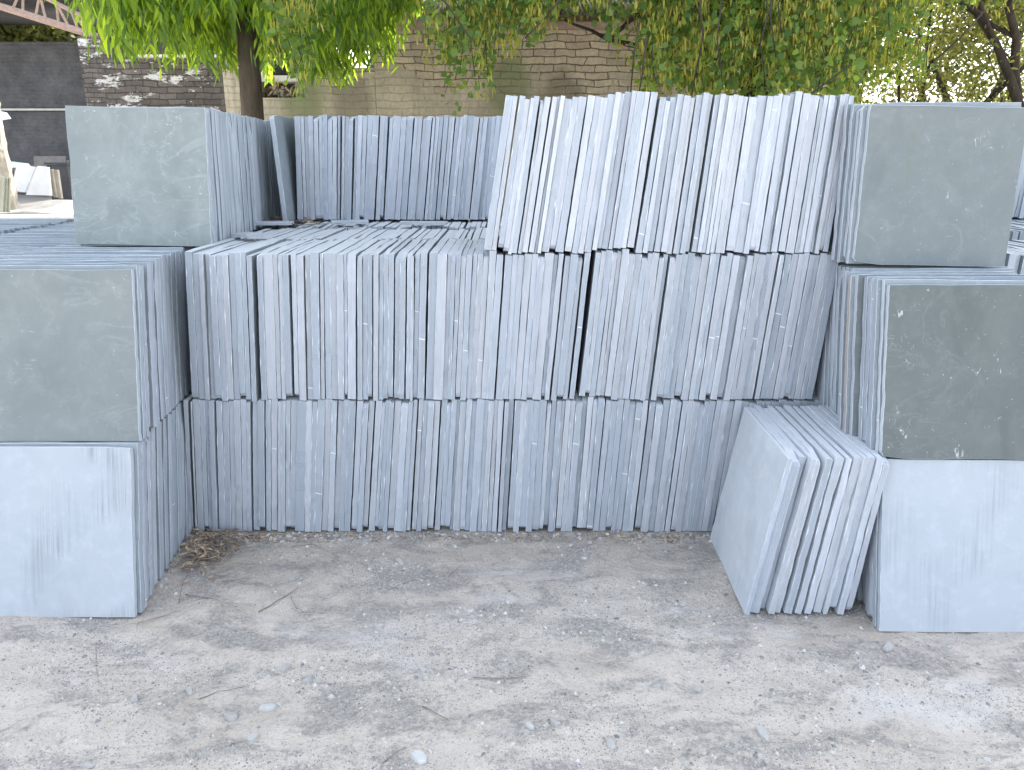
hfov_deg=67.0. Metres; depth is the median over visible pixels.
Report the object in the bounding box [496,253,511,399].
stone slab
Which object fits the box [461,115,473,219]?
stone slab
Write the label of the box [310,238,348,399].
stone slab
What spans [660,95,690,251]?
stone slab
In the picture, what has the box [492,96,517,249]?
stone slab
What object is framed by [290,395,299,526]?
stone slab
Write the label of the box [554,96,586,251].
stone slab
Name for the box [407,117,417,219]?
stone slab
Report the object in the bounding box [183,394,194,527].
stone slab
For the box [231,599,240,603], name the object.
stone chip
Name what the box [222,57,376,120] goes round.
wall
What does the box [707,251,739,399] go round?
stone slab
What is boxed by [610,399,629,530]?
stone slab
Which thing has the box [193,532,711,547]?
shard rubble
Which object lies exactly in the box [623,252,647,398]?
stone slab
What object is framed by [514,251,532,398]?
stone slab
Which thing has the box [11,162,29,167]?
broken slab
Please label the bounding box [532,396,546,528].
stone slab
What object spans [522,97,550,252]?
stone slab
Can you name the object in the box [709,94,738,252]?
stone slab
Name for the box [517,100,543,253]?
stone slab
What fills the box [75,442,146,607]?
stone slab
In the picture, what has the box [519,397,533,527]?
stone slab
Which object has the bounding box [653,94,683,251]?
stone slab
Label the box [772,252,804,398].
stone slab
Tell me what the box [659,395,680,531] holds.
stone slab
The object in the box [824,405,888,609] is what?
stone slab
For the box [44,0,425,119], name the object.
drooping leaf tree
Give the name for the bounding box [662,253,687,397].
stone slab
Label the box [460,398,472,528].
stone slab
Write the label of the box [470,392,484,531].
stone slab
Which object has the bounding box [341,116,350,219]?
stone slab
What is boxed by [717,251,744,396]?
stone slab
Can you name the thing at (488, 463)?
stone slab
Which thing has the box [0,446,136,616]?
stone slab
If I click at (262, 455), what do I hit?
stone slab
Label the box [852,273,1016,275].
stone slab
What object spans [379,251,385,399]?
stone slab
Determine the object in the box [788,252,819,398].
stone slab
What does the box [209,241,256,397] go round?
stone slab
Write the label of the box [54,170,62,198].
stone strip
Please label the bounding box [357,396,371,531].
stone slab
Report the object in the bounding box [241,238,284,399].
stone slab
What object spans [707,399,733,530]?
stone slab
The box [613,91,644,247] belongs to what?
stone slab
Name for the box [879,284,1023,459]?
stone slab
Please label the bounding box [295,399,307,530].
stone slab
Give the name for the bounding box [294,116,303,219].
stone slab
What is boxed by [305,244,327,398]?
stone slab
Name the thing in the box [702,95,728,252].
stone slab
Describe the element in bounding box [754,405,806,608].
stone slab
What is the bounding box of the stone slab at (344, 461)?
[339,395,350,530]
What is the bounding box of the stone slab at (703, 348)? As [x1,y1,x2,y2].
[694,252,719,398]
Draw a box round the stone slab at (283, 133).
[270,115,297,220]
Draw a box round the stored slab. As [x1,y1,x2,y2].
[34,156,66,166]
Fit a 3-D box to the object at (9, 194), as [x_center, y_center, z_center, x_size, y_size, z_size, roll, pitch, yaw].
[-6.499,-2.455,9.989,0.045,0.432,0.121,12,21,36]
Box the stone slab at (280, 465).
[278,399,283,531]
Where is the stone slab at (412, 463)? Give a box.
[406,397,419,529]
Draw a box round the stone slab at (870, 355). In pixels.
[866,281,873,444]
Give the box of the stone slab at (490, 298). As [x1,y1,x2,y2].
[481,237,498,398]
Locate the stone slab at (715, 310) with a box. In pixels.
[698,253,727,399]
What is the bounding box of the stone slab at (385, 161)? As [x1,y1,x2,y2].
[380,116,390,217]
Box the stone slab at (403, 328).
[399,239,421,398]
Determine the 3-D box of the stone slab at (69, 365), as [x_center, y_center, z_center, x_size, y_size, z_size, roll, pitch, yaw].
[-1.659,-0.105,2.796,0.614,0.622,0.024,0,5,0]
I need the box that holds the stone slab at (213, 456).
[208,398,219,530]
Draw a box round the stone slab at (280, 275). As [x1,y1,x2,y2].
[278,239,315,398]
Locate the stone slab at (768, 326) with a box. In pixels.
[753,253,784,398]
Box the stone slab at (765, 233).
[758,95,789,251]
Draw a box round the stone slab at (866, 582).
[865,553,866,610]
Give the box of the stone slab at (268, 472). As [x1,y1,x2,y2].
[265,399,271,530]
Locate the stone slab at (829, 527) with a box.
[792,406,851,613]
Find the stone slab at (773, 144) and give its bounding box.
[751,94,782,250]
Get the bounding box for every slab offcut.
[232,232,262,237]
[255,221,293,225]
[331,219,368,223]
[400,221,447,224]
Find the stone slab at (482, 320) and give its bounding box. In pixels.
[476,250,489,397]
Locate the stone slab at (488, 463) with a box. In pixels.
[481,375,495,530]
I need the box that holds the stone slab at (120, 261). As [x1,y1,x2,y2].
[0,260,159,424]
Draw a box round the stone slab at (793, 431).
[767,405,819,612]
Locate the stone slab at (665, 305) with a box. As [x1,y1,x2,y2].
[649,253,675,399]
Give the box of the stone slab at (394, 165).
[387,116,401,219]
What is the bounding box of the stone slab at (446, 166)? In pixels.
[440,116,451,217]
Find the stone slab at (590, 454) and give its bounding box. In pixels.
[582,395,597,527]
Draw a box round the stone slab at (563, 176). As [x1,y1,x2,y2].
[549,96,578,250]
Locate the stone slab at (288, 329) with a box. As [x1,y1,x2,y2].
[282,240,321,395]
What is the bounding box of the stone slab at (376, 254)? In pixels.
[373,238,397,400]
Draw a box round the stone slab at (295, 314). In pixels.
[291,240,327,394]
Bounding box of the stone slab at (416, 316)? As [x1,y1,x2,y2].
[413,239,431,396]
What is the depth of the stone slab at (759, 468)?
2.94 m
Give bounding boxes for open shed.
[0,0,215,194]
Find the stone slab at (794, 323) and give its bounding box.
[778,252,809,398]
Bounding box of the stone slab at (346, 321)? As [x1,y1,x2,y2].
[344,238,370,394]
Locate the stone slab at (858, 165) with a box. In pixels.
[846,102,1021,263]
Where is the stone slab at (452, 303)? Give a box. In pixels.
[447,239,463,398]
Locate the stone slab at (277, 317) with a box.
[273,238,313,398]
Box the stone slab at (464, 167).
[458,116,470,219]
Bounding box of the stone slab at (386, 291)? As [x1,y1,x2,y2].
[383,237,407,397]
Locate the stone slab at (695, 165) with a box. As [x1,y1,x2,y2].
[679,92,709,253]
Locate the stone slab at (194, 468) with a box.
[190,400,197,528]
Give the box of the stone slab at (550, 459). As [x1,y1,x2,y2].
[543,400,556,524]
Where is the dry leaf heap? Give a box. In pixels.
[170,528,272,590]
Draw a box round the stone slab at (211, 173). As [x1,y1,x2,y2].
[182,106,217,241]
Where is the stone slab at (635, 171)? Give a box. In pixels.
[621,92,649,247]
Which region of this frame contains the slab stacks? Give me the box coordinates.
[0,108,1023,603]
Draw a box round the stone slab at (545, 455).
[539,394,550,527]
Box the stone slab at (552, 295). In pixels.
[541,250,557,395]
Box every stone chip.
[82,762,95,768]
[130,693,137,701]
[185,687,192,695]
[224,711,237,721]
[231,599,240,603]
[246,733,260,741]
[258,703,276,711]
[281,663,291,672]
[303,674,313,683]
[396,557,403,564]
[411,750,426,764]
[525,722,533,729]
[549,716,558,726]
[606,738,615,749]
[652,681,660,687]
[691,685,701,691]
[755,726,768,740]
[882,642,894,651]
[940,647,952,652]
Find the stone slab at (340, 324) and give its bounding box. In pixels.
[337,239,367,399]
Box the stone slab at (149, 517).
[146,438,152,595]
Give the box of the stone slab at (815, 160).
[799,95,828,252]
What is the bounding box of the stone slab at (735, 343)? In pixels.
[721,253,753,400]
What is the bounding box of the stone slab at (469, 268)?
[460,240,477,400]
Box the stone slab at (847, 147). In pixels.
[837,104,871,253]
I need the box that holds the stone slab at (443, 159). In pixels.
[436,115,448,219]
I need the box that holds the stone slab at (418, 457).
[412,394,425,528]
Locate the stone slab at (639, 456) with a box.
[628,399,647,530]
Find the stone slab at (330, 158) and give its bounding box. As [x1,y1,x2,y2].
[328,117,332,219]
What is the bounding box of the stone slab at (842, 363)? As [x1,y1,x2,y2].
[838,271,1010,429]
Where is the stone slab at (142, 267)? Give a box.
[0,265,149,427]
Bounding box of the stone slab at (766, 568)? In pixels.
[748,407,799,612]
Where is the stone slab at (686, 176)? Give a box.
[672,95,702,253]
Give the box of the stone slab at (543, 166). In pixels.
[528,96,557,252]
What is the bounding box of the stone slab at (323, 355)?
[320,238,352,398]
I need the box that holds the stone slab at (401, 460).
[394,396,409,530]
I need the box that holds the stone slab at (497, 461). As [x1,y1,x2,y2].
[492,399,503,531]
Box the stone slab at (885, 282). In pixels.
[875,279,1023,454]
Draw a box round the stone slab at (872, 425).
[867,279,1023,449]
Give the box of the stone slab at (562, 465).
[555,395,570,527]
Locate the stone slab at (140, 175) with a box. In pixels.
[65,106,212,245]
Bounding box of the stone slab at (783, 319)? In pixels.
[766,253,798,398]
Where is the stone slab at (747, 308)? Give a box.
[730,251,758,398]
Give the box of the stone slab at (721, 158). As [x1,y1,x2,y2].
[701,96,733,253]
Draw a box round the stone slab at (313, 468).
[309,399,317,531]
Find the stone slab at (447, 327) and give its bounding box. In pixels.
[443,239,461,398]
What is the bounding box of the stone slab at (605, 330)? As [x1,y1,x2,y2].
[595,248,616,395]
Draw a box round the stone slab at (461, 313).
[456,240,472,396]
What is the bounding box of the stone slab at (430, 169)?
[425,117,435,219]
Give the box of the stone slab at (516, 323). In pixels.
[509,252,523,399]
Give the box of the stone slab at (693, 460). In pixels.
[681,399,703,530]
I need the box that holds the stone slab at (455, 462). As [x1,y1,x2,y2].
[450,397,460,529]
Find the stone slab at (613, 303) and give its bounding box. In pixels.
[600,248,621,394]
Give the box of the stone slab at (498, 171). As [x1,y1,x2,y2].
[484,95,512,249]
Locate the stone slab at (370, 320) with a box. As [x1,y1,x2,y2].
[368,240,390,396]
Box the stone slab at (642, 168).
[626,92,657,247]
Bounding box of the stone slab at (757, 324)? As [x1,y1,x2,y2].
[742,252,771,398]
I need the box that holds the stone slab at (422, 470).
[416,396,428,531]
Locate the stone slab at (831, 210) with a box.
[819,96,853,251]
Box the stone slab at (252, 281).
[246,241,288,400]
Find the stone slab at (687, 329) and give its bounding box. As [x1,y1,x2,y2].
[674,252,700,395]
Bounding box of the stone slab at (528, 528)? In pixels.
[525,399,539,531]
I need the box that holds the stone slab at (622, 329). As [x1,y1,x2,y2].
[610,250,634,399]
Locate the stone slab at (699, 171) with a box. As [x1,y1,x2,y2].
[686,94,712,251]
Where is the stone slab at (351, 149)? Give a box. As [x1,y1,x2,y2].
[347,117,354,219]
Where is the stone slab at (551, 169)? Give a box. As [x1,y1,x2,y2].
[537,95,564,252]
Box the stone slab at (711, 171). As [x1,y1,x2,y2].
[697,94,725,251]
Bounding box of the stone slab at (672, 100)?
[648,97,676,250]
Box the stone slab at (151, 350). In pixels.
[0,262,157,426]
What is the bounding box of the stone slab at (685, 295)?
[667,251,694,397]
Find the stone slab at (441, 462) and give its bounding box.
[435,399,447,529]
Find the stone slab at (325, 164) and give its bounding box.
[323,114,332,219]
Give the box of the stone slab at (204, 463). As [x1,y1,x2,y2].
[199,399,208,526]
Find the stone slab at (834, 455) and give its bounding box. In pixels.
[783,405,843,613]
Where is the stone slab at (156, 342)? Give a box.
[152,266,159,421]
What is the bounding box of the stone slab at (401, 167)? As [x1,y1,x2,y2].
[395,117,406,219]
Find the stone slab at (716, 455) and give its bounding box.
[701,397,728,530]
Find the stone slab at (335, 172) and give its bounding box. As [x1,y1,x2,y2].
[332,116,337,219]
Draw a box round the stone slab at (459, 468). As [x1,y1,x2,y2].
[453,398,466,530]
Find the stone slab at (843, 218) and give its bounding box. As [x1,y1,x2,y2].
[837,105,863,261]
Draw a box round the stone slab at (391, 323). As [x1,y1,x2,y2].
[388,239,411,396]
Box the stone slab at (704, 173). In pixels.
[689,95,719,251]
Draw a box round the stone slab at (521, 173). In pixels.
[508,98,533,253]
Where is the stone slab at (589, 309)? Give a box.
[576,249,600,395]
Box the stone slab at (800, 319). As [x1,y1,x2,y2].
[784,253,815,396]
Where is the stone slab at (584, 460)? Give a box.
[576,392,593,527]
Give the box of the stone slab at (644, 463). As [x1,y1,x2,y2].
[634,397,654,527]
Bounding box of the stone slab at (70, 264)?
[0,263,149,411]
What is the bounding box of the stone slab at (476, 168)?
[470,118,483,219]
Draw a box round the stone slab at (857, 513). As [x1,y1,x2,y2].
[810,405,875,607]
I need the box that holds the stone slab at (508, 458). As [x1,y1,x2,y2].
[502,399,513,529]
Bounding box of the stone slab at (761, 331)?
[747,251,777,398]
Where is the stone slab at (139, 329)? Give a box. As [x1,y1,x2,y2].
[0,265,145,438]
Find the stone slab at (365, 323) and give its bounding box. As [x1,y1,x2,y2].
[362,239,389,399]
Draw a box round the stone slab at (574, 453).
[566,386,581,530]
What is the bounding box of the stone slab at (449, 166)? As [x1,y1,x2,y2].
[443,117,455,219]
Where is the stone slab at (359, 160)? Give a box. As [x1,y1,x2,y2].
[355,115,362,219]
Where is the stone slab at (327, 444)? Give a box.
[322,399,332,530]
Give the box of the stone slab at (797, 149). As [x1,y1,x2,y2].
[777,93,810,251]
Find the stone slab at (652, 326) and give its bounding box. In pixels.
[640,252,663,400]
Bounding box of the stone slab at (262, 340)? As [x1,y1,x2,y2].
[257,238,300,399]
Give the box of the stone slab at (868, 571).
[867,541,870,615]
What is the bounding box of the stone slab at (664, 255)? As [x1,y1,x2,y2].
[645,251,667,398]
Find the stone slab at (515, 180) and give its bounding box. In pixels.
[503,99,529,252]
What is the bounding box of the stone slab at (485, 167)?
[478,117,491,219]
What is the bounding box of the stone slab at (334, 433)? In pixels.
[328,399,338,531]
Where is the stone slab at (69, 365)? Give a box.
[0,269,141,441]
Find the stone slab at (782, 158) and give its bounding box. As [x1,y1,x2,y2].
[767,94,794,251]
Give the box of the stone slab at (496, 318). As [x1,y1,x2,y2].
[487,248,503,398]
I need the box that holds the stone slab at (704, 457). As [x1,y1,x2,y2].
[690,395,715,530]
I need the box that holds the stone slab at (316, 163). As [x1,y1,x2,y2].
[313,117,322,218]
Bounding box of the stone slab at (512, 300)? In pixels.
[503,250,518,398]
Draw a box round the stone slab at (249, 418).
[246,399,253,530]
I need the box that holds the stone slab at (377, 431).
[369,399,383,530]
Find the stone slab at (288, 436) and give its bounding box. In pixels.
[285,395,294,526]
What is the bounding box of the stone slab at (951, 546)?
[877,459,1023,631]
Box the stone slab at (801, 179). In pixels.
[779,95,818,252]
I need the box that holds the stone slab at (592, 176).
[578,97,607,253]
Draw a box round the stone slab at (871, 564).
[869,456,885,616]
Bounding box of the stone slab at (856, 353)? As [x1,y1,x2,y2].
[849,274,1023,435]
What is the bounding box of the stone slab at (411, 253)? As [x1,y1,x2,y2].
[406,240,426,398]
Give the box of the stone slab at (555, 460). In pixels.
[548,396,561,531]
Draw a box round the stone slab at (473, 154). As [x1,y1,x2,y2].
[464,116,479,219]
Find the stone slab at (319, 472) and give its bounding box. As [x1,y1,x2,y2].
[315,398,325,531]
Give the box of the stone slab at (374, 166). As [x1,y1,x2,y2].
[368,115,379,219]
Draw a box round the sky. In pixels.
[336,3,1023,103]
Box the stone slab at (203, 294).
[199,239,250,399]
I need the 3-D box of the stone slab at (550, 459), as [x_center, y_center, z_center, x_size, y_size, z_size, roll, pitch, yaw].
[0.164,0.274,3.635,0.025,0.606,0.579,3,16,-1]
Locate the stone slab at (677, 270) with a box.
[657,253,682,396]
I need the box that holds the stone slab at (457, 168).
[451,117,463,217]
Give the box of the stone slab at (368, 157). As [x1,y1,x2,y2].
[364,115,372,219]
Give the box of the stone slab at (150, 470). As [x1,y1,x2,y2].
[146,433,154,585]
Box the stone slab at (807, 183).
[794,97,822,252]
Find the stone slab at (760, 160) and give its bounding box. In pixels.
[739,96,772,253]
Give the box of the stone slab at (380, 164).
[376,116,384,219]
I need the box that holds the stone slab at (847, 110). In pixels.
[831,104,852,259]
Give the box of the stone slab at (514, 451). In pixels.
[508,399,520,527]
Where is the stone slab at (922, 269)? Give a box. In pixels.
[850,268,1013,271]
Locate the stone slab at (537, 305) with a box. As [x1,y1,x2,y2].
[527,251,544,397]
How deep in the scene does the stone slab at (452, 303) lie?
3.17 m
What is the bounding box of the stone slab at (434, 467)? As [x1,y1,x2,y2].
[428,400,441,527]
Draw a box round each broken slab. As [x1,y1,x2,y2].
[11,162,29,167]
[14,165,36,191]
[26,166,51,195]
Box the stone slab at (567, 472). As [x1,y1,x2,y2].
[560,397,575,530]
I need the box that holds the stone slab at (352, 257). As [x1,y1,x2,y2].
[347,239,378,398]
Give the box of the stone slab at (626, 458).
[616,398,635,529]
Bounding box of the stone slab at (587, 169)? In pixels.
[571,96,601,253]
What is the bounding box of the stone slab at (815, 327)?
[800,251,830,398]
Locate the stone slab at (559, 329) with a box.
[550,251,569,399]
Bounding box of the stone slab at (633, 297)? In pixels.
[617,250,641,398]
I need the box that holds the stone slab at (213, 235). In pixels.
[80,107,215,245]
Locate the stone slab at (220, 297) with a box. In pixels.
[216,240,264,400]
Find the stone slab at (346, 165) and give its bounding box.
[344,117,349,218]
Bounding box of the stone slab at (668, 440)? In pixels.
[654,397,676,531]
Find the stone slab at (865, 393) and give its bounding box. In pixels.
[862,276,1023,442]
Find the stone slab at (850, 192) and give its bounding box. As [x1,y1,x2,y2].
[843,108,860,258]
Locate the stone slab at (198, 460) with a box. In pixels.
[193,397,206,530]
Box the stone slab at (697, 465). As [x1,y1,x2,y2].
[686,396,708,530]
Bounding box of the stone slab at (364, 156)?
[360,116,367,217]
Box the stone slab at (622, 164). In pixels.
[608,91,636,248]
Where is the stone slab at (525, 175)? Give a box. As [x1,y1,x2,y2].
[512,96,538,252]
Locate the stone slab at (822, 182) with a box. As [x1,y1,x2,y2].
[810,99,836,251]
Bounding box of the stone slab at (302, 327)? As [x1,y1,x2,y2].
[296,240,334,400]
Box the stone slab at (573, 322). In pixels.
[563,253,581,398]
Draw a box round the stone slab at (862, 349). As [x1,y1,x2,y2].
[858,276,904,436]
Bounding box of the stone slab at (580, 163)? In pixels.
[563,95,595,251]
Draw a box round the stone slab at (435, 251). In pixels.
[426,238,448,398]
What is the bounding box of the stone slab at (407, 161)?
[400,116,414,219]
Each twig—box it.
[185,594,236,606]
[199,685,249,698]
[258,588,296,611]
[473,675,530,678]
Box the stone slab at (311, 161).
[308,116,318,218]
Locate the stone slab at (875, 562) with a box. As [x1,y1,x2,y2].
[872,457,1013,626]
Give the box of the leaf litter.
[206,532,699,541]
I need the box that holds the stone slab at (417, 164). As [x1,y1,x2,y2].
[411,117,423,219]
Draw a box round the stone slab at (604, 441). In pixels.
[593,395,611,530]
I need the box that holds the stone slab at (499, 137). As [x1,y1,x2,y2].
[494,116,502,174]
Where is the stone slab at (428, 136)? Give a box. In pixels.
[419,116,433,219]
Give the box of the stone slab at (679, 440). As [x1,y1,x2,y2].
[664,396,688,531]
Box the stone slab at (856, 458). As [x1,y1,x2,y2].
[800,406,861,612]
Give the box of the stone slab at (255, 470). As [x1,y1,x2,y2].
[253,398,260,529]
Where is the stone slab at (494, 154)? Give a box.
[486,116,500,217]
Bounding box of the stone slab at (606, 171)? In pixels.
[591,92,620,249]
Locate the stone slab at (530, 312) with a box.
[521,252,537,399]
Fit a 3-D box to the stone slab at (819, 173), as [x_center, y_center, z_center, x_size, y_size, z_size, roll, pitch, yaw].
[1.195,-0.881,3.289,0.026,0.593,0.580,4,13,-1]
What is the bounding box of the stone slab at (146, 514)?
[126,438,149,598]
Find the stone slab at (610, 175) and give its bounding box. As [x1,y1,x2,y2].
[597,93,624,248]
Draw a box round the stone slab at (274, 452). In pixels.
[271,399,279,529]
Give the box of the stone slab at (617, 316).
[604,247,628,395]
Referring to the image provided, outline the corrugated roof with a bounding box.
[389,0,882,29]
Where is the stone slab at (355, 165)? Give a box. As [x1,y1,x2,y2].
[353,116,357,219]
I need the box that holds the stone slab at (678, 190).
[664,98,694,253]
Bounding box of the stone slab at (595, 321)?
[585,248,605,392]
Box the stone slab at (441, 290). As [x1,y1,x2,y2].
[433,239,456,399]
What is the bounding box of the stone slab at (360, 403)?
[352,399,365,528]
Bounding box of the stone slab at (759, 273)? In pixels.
[735,251,765,398]
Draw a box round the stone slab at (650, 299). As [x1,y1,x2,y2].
[634,251,658,399]
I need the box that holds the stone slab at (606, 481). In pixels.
[599,399,617,530]
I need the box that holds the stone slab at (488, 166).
[482,116,495,219]
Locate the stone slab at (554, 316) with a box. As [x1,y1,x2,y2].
[544,252,563,399]
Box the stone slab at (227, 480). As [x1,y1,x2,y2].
[222,400,231,529]
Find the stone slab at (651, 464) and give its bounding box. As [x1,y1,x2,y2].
[640,396,662,531]
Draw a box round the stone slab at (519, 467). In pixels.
[513,399,525,531]
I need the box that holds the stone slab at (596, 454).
[586,395,604,528]
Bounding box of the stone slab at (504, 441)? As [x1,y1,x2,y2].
[498,397,508,531]
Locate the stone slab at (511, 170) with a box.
[498,95,525,248]
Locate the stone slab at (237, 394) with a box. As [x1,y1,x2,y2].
[228,238,274,398]
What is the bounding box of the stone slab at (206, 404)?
[204,398,212,530]
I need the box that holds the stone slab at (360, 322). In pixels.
[357,240,383,399]
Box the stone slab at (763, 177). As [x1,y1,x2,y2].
[749,96,778,250]
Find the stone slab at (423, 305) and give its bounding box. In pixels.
[417,237,439,398]
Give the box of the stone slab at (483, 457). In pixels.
[477,399,488,530]
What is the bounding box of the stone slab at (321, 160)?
[319,115,323,217]
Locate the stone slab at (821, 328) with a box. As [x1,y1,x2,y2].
[805,250,837,398]
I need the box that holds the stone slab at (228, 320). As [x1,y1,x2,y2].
[222,244,252,399]
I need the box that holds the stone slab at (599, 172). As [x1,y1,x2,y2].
[584,94,614,251]
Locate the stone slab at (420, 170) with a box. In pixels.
[415,118,426,219]
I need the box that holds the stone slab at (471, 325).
[466,239,482,398]
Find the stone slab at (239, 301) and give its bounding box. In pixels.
[235,238,279,395]
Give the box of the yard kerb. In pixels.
[0,215,73,218]
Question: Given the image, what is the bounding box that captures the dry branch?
[262,216,343,224]
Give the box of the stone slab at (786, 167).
[770,91,802,251]
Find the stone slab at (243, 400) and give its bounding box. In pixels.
[240,396,248,530]
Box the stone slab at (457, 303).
[451,238,468,399]
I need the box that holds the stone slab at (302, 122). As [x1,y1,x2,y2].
[300,116,306,219]
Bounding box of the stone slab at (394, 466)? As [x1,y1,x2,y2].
[388,398,402,527]
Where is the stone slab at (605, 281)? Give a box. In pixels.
[588,249,612,396]
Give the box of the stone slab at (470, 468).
[465,398,476,529]
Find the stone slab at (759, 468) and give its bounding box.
[710,407,792,614]
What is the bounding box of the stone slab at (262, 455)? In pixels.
[258,397,265,527]
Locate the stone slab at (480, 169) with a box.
[473,117,488,219]
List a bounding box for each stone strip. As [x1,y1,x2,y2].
[50,169,57,196]
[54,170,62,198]
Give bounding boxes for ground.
[0,194,72,214]
[0,476,1023,769]
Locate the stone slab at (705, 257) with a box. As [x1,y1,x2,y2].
[679,252,709,399]
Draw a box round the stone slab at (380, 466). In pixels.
[375,398,386,526]
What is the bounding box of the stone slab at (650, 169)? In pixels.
[627,97,665,252]
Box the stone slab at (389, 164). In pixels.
[384,117,393,219]
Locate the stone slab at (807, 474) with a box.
[763,408,816,613]
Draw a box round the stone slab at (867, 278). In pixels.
[859,276,957,440]
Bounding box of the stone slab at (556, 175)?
[541,98,571,251]
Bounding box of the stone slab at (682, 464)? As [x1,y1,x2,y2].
[670,399,693,529]
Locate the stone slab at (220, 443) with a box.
[216,398,225,530]
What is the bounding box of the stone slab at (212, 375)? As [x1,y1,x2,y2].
[205,240,254,398]
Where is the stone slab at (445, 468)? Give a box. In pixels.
[440,399,451,525]
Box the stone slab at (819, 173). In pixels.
[803,95,834,252]
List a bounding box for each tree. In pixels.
[0,25,161,41]
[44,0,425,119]
[259,0,1023,115]
[824,0,975,102]
[840,3,996,103]
[856,0,1023,103]
[860,0,1023,103]
[873,0,1023,101]
[880,0,1023,106]
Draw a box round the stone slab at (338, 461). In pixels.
[334,397,345,527]
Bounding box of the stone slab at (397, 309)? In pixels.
[394,239,415,397]
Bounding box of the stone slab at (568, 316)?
[557,252,577,396]
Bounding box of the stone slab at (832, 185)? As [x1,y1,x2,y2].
[819,94,848,249]
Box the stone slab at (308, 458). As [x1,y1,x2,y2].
[305,399,314,531]
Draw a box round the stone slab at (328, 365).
[324,238,354,398]
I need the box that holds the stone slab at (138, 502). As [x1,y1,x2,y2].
[0,442,144,612]
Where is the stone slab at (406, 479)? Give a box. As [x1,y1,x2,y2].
[401,397,414,530]
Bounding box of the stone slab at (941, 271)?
[875,271,1014,272]
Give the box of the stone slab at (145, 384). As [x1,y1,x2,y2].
[139,266,149,436]
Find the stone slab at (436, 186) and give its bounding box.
[431,116,443,219]
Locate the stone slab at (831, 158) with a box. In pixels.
[810,95,844,253]
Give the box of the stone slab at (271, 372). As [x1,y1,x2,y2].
[263,240,303,398]
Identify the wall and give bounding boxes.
[101,58,229,111]
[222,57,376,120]
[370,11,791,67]
[374,25,859,221]
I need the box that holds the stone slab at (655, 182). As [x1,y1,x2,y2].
[642,100,669,252]
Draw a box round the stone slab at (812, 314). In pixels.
[793,251,826,398]
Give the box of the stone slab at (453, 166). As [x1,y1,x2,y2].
[447,117,459,219]
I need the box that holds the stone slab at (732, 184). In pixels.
[720,97,747,252]
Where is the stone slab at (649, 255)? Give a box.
[629,251,652,398]
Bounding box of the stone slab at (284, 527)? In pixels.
[282,396,288,531]
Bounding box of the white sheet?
[0,111,10,119]
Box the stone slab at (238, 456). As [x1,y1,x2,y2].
[233,396,243,530]
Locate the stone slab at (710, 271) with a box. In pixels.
[688,252,715,399]
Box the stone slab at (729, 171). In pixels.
[714,96,743,252]
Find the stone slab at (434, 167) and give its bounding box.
[428,116,439,219]
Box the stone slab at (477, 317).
[471,239,484,398]
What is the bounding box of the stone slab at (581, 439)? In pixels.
[572,392,586,526]
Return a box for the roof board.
[138,54,215,57]
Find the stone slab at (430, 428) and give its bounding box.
[422,399,434,528]
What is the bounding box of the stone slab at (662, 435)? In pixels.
[648,397,669,530]
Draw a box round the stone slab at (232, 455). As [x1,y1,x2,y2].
[229,399,235,529]
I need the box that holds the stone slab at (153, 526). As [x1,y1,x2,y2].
[149,432,154,587]
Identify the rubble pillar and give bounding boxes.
[0,103,18,209]
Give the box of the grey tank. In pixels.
[44,162,71,199]
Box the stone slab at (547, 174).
[534,97,559,252]
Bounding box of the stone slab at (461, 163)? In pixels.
[454,115,467,219]
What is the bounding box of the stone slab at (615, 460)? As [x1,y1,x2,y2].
[606,398,623,526]
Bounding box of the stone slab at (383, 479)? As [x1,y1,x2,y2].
[378,397,391,528]
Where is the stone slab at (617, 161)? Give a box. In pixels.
[601,92,631,248]
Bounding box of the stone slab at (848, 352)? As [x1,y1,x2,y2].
[842,276,854,433]
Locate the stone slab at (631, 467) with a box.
[622,399,642,531]
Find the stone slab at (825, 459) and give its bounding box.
[775,406,832,613]
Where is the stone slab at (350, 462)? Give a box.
[344,396,357,531]
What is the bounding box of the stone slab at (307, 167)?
[304,117,311,219]
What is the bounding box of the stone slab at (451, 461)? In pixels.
[445,397,457,526]
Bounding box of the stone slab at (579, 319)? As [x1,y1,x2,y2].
[568,252,590,398]
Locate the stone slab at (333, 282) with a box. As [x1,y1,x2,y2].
[330,238,363,398]
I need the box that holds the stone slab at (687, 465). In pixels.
[675,399,699,531]
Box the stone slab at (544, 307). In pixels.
[532,250,553,399]
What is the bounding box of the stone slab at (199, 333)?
[192,239,244,398]
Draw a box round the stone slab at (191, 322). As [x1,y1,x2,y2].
[185,237,240,397]
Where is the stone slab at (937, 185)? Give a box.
[852,105,1023,266]
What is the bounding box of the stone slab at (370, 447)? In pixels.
[363,396,375,526]
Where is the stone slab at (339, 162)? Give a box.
[337,115,341,219]
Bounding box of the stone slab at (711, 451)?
[696,397,721,530]
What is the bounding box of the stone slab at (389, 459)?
[383,396,396,531]
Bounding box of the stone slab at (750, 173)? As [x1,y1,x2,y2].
[733,95,766,252]
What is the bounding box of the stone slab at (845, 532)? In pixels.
[806,405,868,613]
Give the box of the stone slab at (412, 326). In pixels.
[410,241,427,400]
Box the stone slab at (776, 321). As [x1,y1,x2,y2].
[759,251,791,398]
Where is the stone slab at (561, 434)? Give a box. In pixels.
[553,397,564,530]
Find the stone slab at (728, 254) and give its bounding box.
[706,251,732,394]
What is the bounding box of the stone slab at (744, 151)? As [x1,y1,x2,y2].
[725,97,756,250]

